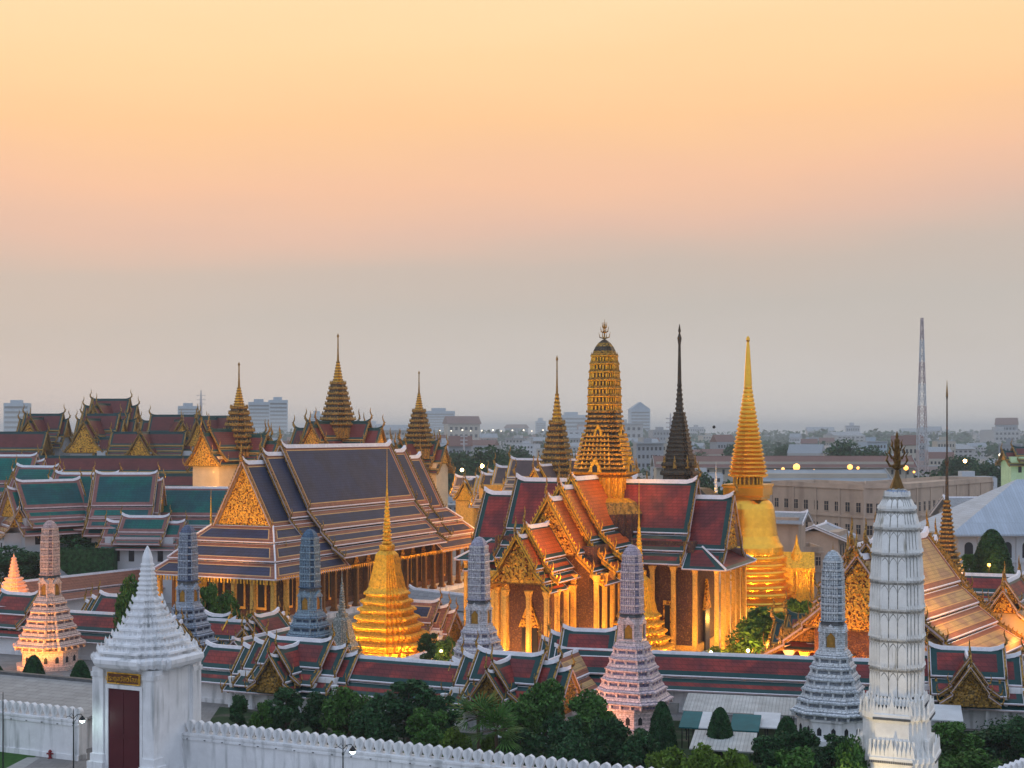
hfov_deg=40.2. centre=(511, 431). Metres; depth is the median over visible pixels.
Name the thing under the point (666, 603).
window
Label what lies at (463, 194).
sky
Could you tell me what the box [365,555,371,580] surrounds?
window
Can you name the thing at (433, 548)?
window
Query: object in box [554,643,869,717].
gallery
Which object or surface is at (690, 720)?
awning
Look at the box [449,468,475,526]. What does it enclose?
hall
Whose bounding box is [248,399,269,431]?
tower block
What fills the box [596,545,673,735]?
prang
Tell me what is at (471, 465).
distant tree
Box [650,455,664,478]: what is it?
city building
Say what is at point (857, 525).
window
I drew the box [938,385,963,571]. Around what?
slender spire
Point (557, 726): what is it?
tree
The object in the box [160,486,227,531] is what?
green roofed hall
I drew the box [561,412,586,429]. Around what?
tower block
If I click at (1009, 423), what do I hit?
city building
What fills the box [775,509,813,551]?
pale roofed house
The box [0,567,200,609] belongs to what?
gallery
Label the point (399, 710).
tree
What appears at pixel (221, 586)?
window
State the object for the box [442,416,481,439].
city building
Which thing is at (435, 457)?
throne hall
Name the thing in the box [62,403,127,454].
audience hall
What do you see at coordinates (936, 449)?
city building
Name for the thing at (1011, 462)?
lit pavilion
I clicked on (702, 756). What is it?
tree
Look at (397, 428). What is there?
city building
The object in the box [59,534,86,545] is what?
tree
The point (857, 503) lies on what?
window
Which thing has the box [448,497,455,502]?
city building
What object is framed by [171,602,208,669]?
gallery pavilion
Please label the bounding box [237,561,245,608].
window
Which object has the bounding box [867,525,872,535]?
window
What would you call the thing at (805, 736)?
tree
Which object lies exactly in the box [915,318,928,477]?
radio mast
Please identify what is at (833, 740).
tree
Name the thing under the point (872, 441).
city building
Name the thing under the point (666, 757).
tree
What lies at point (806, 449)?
city building
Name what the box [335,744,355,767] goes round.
street lamp
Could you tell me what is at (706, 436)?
city building
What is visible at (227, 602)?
tree
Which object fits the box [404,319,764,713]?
royal pantheon
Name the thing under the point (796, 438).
city building
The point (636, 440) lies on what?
city building
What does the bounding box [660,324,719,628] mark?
dark spired library
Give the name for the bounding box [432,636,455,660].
tree
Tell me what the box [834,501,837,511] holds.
window
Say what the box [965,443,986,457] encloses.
city building
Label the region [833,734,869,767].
tree
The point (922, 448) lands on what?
city building
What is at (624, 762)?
undergrowth
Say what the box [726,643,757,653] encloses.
tree
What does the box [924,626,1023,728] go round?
gallery pavilion
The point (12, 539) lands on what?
green roofed pavilion
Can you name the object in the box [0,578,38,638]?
gallery pavilion
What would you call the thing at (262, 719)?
tree
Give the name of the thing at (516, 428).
city building
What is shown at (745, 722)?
awning
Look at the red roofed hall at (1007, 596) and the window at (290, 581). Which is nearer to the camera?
the red roofed hall at (1007, 596)
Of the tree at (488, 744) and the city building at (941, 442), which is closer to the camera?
the tree at (488, 744)
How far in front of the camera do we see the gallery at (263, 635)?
171.55 m
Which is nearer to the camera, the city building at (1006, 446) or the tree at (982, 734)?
the tree at (982, 734)
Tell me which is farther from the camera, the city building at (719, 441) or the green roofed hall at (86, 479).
the city building at (719, 441)
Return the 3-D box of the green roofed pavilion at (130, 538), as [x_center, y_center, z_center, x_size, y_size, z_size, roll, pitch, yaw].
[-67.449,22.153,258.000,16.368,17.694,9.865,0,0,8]
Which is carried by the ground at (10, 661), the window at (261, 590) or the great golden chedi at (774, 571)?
the great golden chedi at (774, 571)
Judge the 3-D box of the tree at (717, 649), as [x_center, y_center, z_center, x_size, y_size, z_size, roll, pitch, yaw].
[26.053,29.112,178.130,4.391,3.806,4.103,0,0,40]
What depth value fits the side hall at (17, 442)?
402.88 m
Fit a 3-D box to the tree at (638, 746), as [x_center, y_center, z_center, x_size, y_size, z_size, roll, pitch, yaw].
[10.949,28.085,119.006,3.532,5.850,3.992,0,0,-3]
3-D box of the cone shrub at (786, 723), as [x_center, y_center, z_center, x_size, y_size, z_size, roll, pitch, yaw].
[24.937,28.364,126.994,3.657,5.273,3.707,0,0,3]
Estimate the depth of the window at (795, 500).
344.17 m
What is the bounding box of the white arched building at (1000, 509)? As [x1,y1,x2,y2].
[919,479,1023,572]
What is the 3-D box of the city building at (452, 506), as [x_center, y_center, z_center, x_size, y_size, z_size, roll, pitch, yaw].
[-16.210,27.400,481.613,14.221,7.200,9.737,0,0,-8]
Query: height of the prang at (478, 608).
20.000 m
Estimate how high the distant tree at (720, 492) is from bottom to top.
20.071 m
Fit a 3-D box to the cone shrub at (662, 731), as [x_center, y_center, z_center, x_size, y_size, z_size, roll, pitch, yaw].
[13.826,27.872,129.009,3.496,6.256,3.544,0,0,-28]
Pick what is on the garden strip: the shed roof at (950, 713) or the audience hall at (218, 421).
the shed roof at (950, 713)
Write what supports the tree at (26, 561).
on the ground at (10, 661)
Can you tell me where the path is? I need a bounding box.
[7,757,38,767]
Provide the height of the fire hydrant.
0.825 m
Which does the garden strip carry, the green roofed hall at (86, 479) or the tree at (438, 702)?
the tree at (438, 702)
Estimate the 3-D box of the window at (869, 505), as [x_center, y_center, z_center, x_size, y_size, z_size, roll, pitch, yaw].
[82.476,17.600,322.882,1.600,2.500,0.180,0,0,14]
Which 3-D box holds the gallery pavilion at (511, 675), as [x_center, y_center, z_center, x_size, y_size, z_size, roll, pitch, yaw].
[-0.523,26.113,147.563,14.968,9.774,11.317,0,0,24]
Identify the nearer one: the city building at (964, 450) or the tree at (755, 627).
the tree at (755, 627)
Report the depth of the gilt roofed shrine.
173.81 m
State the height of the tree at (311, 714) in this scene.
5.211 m
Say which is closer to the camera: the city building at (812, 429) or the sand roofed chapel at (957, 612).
the sand roofed chapel at (957, 612)
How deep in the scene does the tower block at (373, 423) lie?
7266.48 m
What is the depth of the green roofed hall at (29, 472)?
281.29 m
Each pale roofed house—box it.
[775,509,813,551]
[805,520,855,556]
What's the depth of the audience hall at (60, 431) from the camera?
422.57 m
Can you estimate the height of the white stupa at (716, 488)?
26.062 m
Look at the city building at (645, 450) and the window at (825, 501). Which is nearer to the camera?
the window at (825, 501)
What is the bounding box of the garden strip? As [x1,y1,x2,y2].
[210,707,1019,767]
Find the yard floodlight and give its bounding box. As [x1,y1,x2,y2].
[793,463,799,469]
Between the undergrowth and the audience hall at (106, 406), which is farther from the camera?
the audience hall at (106, 406)
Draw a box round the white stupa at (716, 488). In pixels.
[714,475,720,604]
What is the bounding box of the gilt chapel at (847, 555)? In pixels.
[809,511,875,605]
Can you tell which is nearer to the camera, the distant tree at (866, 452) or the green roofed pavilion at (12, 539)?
the green roofed pavilion at (12, 539)
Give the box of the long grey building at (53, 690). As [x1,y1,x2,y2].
[0,670,91,748]
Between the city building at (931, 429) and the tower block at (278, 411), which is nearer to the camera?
the city building at (931, 429)
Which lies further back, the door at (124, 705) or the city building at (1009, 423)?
the city building at (1009, 423)
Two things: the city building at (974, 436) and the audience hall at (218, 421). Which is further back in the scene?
the city building at (974, 436)
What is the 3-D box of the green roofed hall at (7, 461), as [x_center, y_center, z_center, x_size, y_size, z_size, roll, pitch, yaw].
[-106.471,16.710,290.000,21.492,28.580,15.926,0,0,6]
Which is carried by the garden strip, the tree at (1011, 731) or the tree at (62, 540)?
the tree at (1011, 731)
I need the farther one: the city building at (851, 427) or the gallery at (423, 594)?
the city building at (851, 427)
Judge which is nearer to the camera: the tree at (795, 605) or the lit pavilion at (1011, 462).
the tree at (795, 605)
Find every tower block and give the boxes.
[4,400,30,431]
[178,403,198,414]
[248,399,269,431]
[268,397,287,434]
[310,411,322,420]
[371,421,381,427]
[425,408,454,433]
[535,418,545,433]
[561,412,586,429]
[628,402,649,432]
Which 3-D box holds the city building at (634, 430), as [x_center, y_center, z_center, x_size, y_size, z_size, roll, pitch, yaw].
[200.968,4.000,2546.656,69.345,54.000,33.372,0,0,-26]
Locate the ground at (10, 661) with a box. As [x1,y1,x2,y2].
[0,435,997,767]
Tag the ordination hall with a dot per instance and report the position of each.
(278, 503)
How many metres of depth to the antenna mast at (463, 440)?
699.80 m
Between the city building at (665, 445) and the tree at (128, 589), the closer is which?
the tree at (128, 589)
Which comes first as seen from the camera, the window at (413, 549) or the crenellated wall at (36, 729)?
the crenellated wall at (36, 729)
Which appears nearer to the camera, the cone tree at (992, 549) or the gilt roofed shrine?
the gilt roofed shrine
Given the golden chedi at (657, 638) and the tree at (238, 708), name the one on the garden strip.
the tree at (238, 708)
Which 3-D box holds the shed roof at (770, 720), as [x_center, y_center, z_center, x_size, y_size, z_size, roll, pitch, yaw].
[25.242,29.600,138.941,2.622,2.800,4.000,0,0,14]
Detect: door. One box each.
[109,688,139,767]
[519,602,540,652]
[702,579,710,650]
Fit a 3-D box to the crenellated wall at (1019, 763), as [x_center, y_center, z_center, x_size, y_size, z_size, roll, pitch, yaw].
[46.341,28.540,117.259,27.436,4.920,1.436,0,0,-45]
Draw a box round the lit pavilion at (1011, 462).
[995,441,1023,485]
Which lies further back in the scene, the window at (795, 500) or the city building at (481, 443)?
the city building at (481, 443)
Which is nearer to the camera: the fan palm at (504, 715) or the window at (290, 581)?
the fan palm at (504, 715)
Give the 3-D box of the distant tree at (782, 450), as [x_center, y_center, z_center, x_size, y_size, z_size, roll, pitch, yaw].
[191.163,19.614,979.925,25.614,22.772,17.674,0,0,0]
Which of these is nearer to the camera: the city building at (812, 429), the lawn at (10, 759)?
the lawn at (10, 759)
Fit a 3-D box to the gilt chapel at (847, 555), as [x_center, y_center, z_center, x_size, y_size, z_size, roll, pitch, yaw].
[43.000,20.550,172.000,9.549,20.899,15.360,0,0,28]
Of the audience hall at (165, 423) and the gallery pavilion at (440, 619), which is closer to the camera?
the gallery pavilion at (440, 619)
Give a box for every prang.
[13,520,86,671]
[171,524,218,669]
[286,529,330,638]
[449,536,504,660]
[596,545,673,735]
[790,550,865,746]
[854,432,940,767]
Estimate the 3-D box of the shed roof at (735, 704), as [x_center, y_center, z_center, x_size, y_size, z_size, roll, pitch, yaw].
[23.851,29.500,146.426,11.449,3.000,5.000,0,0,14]
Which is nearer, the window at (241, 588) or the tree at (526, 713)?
the tree at (526, 713)
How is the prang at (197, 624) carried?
on the ground at (10, 661)
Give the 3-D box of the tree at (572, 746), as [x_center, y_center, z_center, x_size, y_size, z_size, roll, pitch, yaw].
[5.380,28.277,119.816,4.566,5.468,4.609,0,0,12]
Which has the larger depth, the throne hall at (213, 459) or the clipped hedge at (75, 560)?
the throne hall at (213, 459)
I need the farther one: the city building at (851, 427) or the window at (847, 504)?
the city building at (851, 427)
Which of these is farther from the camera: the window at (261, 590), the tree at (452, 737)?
the window at (261, 590)
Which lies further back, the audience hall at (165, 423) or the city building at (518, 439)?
the city building at (518, 439)
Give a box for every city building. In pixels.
[253,428,264,432]
[374,425,408,443]
[432,435,445,442]
[440,438,446,445]
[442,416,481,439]
[448,436,472,455]
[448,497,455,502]
[448,503,455,512]
[472,440,499,454]
[478,434,497,439]
[500,443,514,450]
[504,424,528,434]
[505,435,532,444]
[514,441,539,455]
[530,437,545,444]
[536,448,544,456]
[566,426,585,433]
[567,434,583,442]
[569,443,581,451]
[622,419,643,438]
[631,439,658,447]
[633,438,663,471]
[648,427,668,441]
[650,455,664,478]
[664,438,668,454]
[689,425,703,437]
[692,443,704,449]
[695,468,722,489]
[698,433,712,446]
[698,449,723,455]
[710,435,734,448]
[787,444,825,455]
[789,433,802,443]
[801,439,817,443]
[805,427,834,436]
[819,438,834,444]
[823,432,864,442]
[845,423,859,431]
[857,437,887,452]
[891,436,918,460]
[899,428,918,433]
[903,435,925,463]
[914,461,939,477]
[920,426,941,440]
[925,447,951,461]
[928,452,953,469]
[932,437,955,455]
[956,445,974,459]
[958,471,996,488]
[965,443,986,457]
[971,433,979,442]
[980,427,1019,442]
[994,418,1018,429]
[998,438,1022,453]
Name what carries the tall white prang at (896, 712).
on the garden strip
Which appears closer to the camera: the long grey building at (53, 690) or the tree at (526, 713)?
the tree at (526, 713)
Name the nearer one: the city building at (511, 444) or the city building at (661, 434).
the city building at (511, 444)
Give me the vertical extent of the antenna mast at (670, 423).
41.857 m
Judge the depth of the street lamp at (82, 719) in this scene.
123.95 m
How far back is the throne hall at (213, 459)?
292.54 m
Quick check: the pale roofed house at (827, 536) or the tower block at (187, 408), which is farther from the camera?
the tower block at (187, 408)
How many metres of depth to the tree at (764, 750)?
117.56 m
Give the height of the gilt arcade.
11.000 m
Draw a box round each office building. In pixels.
[771,480,905,542]
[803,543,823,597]
[844,476,993,531]
[864,481,891,538]
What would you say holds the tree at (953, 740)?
on the garden strip
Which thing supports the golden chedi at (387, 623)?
on the ground at (10, 661)
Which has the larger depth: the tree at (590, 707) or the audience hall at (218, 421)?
the audience hall at (218, 421)
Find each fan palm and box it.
[447,690,501,749]
[460,695,524,752]
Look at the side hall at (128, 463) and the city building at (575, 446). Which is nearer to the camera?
the side hall at (128, 463)
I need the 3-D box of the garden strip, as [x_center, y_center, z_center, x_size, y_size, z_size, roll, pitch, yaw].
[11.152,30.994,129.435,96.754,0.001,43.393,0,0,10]
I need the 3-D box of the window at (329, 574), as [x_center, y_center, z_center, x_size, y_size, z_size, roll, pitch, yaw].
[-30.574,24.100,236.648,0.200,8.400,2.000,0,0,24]
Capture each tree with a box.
[0,545,39,581]
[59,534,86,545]
[61,532,97,548]
[113,573,138,631]
[200,582,222,613]
[216,590,244,618]
[229,694,248,735]
[248,699,273,736]
[267,686,304,739]
[296,691,331,734]
[318,686,370,736]
[348,692,397,749]
[381,678,437,742]
[405,706,450,754]
[416,633,437,659]
[426,695,462,745]
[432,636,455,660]
[438,726,472,758]
[448,449,472,492]
[456,444,508,475]
[481,735,499,762]
[498,700,538,744]
[498,727,542,766]
[503,445,535,462]
[517,678,566,750]
[537,712,589,755]
[547,729,601,767]
[567,688,615,742]
[585,716,632,766]
[622,727,659,767]
[644,745,687,767]
[680,742,722,767]
[696,469,720,489]
[705,645,728,652]
[712,479,732,494]
[712,747,755,767]
[721,441,735,455]
[725,606,784,653]
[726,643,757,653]
[749,735,783,767]
[767,746,815,767]
[773,444,788,455]
[774,727,828,767]
[784,597,812,613]
[819,733,851,767]
[823,438,859,455]
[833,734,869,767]
[851,445,889,455]
[914,470,941,477]
[931,721,985,760]
[934,454,979,475]
[938,748,1002,767]
[961,553,973,572]
[962,729,1009,758]
[969,459,1000,487]
[969,529,1015,573]
[986,715,1023,760]
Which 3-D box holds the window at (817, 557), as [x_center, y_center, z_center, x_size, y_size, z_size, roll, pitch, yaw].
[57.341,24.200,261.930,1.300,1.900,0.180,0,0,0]
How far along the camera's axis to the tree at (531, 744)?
120.84 m
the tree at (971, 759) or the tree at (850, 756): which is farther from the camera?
the tree at (971, 759)
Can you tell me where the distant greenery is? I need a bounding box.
[73,428,1023,496]
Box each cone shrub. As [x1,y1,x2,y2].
[23,655,44,673]
[70,660,91,678]
[649,701,678,760]
[706,707,733,758]
[773,716,797,747]
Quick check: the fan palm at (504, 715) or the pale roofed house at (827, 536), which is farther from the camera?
the pale roofed house at (827, 536)
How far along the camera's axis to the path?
130.87 m
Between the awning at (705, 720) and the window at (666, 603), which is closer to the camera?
the awning at (705, 720)
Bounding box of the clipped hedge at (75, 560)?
[60,547,117,574]
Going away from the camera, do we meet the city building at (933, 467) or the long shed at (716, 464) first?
the long shed at (716, 464)
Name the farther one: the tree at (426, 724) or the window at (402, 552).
the window at (402, 552)
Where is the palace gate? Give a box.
[87,546,203,767]
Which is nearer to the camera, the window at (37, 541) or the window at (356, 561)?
the window at (356, 561)
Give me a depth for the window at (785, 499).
347.25 m
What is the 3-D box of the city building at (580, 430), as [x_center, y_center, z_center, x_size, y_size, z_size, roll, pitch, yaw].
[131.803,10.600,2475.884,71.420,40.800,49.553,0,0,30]
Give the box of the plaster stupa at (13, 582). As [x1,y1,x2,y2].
[0,555,30,592]
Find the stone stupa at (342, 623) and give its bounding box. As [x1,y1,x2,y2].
[329,577,363,654]
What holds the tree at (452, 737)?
on the garden strip
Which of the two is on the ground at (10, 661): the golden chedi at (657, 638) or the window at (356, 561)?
the golden chedi at (657, 638)
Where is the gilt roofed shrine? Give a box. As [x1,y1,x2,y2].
[765,590,813,655]
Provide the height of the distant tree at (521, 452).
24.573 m
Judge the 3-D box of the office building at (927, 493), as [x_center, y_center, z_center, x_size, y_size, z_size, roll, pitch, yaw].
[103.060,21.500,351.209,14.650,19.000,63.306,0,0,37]
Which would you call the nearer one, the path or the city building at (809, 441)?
the path
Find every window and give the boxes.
[35,536,40,544]
[117,550,119,560]
[129,550,133,560]
[158,551,162,561]
[217,560,224,596]
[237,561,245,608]
[256,562,266,609]
[289,561,292,607]
[328,554,331,599]
[353,557,359,563]
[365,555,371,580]
[399,549,404,576]
[410,548,415,582]
[421,546,425,580]
[431,544,435,566]
[663,600,670,636]
[774,497,778,506]
[784,498,787,507]
[794,498,797,508]
[803,499,807,508]
[815,556,820,565]
[824,500,828,510]
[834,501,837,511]
[845,502,849,511]
[845,523,849,530]
[856,502,860,512]
[856,524,860,534]
[866,503,872,513]
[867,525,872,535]
[964,542,972,553]
[1005,542,1011,557]
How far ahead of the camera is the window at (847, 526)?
328.53 m
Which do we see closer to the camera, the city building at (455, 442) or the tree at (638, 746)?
the tree at (638, 746)
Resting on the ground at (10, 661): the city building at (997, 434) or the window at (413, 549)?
the city building at (997, 434)
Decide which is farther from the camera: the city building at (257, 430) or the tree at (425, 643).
the city building at (257, 430)
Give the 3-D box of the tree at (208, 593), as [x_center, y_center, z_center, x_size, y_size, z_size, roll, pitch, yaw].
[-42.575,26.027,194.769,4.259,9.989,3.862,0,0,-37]
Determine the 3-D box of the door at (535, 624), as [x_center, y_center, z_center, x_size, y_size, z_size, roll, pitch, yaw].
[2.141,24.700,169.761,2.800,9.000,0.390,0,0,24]
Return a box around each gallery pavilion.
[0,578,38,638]
[78,578,137,633]
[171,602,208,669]
[204,603,241,643]
[220,619,361,712]
[223,596,290,644]
[411,586,463,642]
[440,630,587,733]
[537,611,618,674]
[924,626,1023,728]
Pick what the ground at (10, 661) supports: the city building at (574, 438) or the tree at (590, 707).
the city building at (574, 438)
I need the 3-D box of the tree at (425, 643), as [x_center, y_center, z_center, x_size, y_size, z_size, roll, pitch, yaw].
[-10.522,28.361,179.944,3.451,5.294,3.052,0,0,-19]
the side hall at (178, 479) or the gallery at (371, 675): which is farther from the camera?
the side hall at (178, 479)
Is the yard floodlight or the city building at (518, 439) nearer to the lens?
the yard floodlight
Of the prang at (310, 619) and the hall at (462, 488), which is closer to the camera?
the prang at (310, 619)
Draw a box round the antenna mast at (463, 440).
[460,435,467,450]
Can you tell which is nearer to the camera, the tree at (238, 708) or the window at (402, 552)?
the tree at (238, 708)
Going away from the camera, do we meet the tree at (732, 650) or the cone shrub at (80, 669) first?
the cone shrub at (80, 669)
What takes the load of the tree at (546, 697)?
on the garden strip
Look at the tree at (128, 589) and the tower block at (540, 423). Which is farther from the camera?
the tower block at (540, 423)
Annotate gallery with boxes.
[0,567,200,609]
[0,606,291,659]
[201,640,500,728]
[230,627,289,645]
[408,584,463,625]
[548,649,597,715]
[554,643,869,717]
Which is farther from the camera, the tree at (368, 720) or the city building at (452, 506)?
the city building at (452, 506)
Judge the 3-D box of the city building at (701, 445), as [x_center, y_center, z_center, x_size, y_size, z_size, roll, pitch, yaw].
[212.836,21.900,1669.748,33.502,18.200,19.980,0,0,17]
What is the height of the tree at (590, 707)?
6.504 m
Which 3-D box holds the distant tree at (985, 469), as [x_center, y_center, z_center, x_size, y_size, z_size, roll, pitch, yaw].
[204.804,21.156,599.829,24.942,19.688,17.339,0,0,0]
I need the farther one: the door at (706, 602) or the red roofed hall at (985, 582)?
the red roofed hall at (985, 582)
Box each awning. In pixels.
[679,711,702,747]
[698,711,711,729]
[731,714,760,736]
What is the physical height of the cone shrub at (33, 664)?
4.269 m
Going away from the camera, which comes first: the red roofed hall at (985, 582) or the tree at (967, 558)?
the red roofed hall at (985, 582)
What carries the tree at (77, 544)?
on the ground at (10, 661)
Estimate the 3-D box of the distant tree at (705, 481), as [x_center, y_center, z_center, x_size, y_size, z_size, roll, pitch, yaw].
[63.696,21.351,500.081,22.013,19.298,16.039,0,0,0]
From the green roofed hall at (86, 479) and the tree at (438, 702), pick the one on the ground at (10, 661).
the green roofed hall at (86, 479)
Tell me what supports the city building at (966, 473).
on the ground at (10, 661)
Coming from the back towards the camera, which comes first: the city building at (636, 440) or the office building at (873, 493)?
the city building at (636, 440)
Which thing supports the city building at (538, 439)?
on the ground at (10, 661)
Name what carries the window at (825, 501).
in the office building at (838, 503)
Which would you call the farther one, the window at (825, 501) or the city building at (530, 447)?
the city building at (530, 447)
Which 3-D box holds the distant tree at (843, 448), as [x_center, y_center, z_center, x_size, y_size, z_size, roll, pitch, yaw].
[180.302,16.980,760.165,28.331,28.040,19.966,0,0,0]
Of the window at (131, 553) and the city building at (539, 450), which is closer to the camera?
the window at (131, 553)
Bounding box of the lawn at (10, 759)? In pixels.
[0,752,35,767]
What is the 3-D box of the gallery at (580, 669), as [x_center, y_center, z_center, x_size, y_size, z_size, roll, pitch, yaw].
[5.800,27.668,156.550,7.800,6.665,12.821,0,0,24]
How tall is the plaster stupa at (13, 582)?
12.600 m
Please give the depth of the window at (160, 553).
253.99 m
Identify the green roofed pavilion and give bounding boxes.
[0,498,38,576]
[95,504,188,602]
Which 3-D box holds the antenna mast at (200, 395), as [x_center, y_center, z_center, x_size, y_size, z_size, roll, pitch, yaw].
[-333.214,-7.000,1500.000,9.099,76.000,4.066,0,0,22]
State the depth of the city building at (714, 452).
1058.62 m
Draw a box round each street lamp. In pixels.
[67,708,85,767]
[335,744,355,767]
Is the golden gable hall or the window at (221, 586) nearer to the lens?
the window at (221, 586)
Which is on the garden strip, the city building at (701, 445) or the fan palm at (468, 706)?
the fan palm at (468, 706)
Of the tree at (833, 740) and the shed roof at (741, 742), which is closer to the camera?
the tree at (833, 740)
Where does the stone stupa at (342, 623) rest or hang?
on the ground at (10, 661)
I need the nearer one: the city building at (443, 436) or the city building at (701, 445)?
the city building at (443, 436)
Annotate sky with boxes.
[0,0,1023,434]
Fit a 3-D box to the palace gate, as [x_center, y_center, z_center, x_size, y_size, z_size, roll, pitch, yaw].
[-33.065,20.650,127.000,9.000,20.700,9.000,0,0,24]
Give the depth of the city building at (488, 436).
2202.38 m
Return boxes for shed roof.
[682,693,796,729]
[689,730,756,762]
[754,712,780,736]
[931,704,962,722]
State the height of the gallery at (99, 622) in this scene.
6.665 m
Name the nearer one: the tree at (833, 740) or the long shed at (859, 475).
the tree at (833, 740)
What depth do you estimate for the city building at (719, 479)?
593.00 m
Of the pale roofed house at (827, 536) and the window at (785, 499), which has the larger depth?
the window at (785, 499)
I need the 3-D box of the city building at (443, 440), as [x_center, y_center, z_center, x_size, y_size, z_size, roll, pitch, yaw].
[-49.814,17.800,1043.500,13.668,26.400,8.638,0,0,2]
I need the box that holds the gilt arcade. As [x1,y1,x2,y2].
[779,627,925,650]
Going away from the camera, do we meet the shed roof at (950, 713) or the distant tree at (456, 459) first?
the shed roof at (950, 713)
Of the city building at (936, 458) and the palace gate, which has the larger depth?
the city building at (936, 458)
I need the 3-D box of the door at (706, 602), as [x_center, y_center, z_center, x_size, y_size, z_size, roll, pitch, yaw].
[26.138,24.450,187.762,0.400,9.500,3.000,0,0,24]
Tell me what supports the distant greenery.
on the ground at (10, 661)
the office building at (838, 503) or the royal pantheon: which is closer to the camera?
the royal pantheon
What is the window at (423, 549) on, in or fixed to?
in the ordination hall
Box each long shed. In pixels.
[650,455,917,483]
[763,468,891,500]
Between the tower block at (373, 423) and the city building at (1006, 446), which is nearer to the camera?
the city building at (1006, 446)
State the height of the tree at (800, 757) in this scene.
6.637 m
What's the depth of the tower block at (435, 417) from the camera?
6818.98 m
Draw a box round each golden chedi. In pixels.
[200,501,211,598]
[352,479,437,657]
[613,510,676,650]
[722,336,814,617]
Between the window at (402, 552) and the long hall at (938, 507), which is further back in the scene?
the long hall at (938, 507)
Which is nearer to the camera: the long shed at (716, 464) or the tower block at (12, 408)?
the long shed at (716, 464)
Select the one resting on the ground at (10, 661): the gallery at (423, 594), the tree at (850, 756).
the gallery at (423, 594)
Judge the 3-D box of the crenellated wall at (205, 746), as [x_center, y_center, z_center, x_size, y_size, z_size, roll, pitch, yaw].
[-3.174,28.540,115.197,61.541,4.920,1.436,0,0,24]
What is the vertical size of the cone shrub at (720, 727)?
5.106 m
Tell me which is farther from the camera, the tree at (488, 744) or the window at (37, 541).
the window at (37, 541)
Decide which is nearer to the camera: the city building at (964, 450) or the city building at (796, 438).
the city building at (964, 450)
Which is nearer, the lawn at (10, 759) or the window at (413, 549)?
the lawn at (10, 759)
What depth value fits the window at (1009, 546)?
240.07 m
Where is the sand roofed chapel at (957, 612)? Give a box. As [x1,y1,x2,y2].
[752,511,1023,657]
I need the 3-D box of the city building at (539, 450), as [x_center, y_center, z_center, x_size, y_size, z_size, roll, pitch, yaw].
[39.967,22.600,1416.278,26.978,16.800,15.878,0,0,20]
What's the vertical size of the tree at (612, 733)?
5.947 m
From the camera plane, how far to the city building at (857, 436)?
2877.45 m
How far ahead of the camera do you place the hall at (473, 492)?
301.70 m
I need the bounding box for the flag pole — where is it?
[2,700,3,767]
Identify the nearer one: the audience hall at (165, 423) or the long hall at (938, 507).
the long hall at (938, 507)
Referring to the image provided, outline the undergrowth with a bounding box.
[249,713,1023,766]
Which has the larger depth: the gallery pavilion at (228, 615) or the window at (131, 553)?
the window at (131, 553)
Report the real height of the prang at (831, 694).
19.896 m
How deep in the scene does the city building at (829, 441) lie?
1878.36 m
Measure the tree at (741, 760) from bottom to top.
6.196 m
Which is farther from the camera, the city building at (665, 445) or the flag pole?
the city building at (665, 445)
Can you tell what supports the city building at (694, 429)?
on the ground at (10, 661)
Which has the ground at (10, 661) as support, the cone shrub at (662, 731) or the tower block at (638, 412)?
the tower block at (638, 412)
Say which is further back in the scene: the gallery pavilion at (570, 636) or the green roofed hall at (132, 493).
the green roofed hall at (132, 493)
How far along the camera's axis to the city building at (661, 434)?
2691.78 m
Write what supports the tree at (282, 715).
on the garden strip
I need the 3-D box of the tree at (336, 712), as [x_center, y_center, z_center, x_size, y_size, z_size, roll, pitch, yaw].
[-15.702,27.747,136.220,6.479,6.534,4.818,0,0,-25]
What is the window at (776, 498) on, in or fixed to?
in the office building at (838, 503)
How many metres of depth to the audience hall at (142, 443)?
397.58 m
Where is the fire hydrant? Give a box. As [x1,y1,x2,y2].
[46,750,52,758]
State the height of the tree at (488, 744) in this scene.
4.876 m
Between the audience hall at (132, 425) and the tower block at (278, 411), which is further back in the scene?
the tower block at (278, 411)
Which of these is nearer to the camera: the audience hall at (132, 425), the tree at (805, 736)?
the tree at (805, 736)
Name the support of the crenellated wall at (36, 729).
on the ground at (10, 661)
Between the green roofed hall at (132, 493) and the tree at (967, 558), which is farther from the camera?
the green roofed hall at (132, 493)
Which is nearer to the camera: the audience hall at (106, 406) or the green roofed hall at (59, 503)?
the green roofed hall at (59, 503)
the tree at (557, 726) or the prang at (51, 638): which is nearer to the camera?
the tree at (557, 726)
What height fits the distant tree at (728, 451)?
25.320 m
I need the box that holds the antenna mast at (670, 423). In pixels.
[666,413,672,436]
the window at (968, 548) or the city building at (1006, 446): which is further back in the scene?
the city building at (1006, 446)
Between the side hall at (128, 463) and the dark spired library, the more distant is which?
the side hall at (128, 463)
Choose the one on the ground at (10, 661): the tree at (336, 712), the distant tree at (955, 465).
the distant tree at (955, 465)
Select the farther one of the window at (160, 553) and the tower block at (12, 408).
the tower block at (12, 408)
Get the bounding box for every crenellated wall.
[0,699,86,760]
[182,719,652,767]
[998,758,1023,767]
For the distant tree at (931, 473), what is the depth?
428.42 m
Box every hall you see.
[0,425,54,454]
[0,445,46,497]
[0,454,64,503]
[0,467,86,577]
[16,407,72,454]
[21,449,192,472]
[48,462,122,542]
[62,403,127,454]
[82,390,140,426]
[82,463,166,542]
[87,403,139,431]
[92,422,191,455]
[137,466,192,485]
[139,406,207,433]
[154,427,473,624]
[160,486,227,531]
[182,363,281,485]
[184,404,228,449]
[288,334,386,443]
[391,372,454,507]
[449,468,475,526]
[467,461,493,522]
[470,357,639,560]
[929,494,976,515]
[961,571,1023,602]
[986,558,1023,660]
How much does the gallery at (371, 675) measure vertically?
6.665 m
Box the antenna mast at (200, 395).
[196,392,205,415]
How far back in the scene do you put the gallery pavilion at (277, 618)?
178.29 m

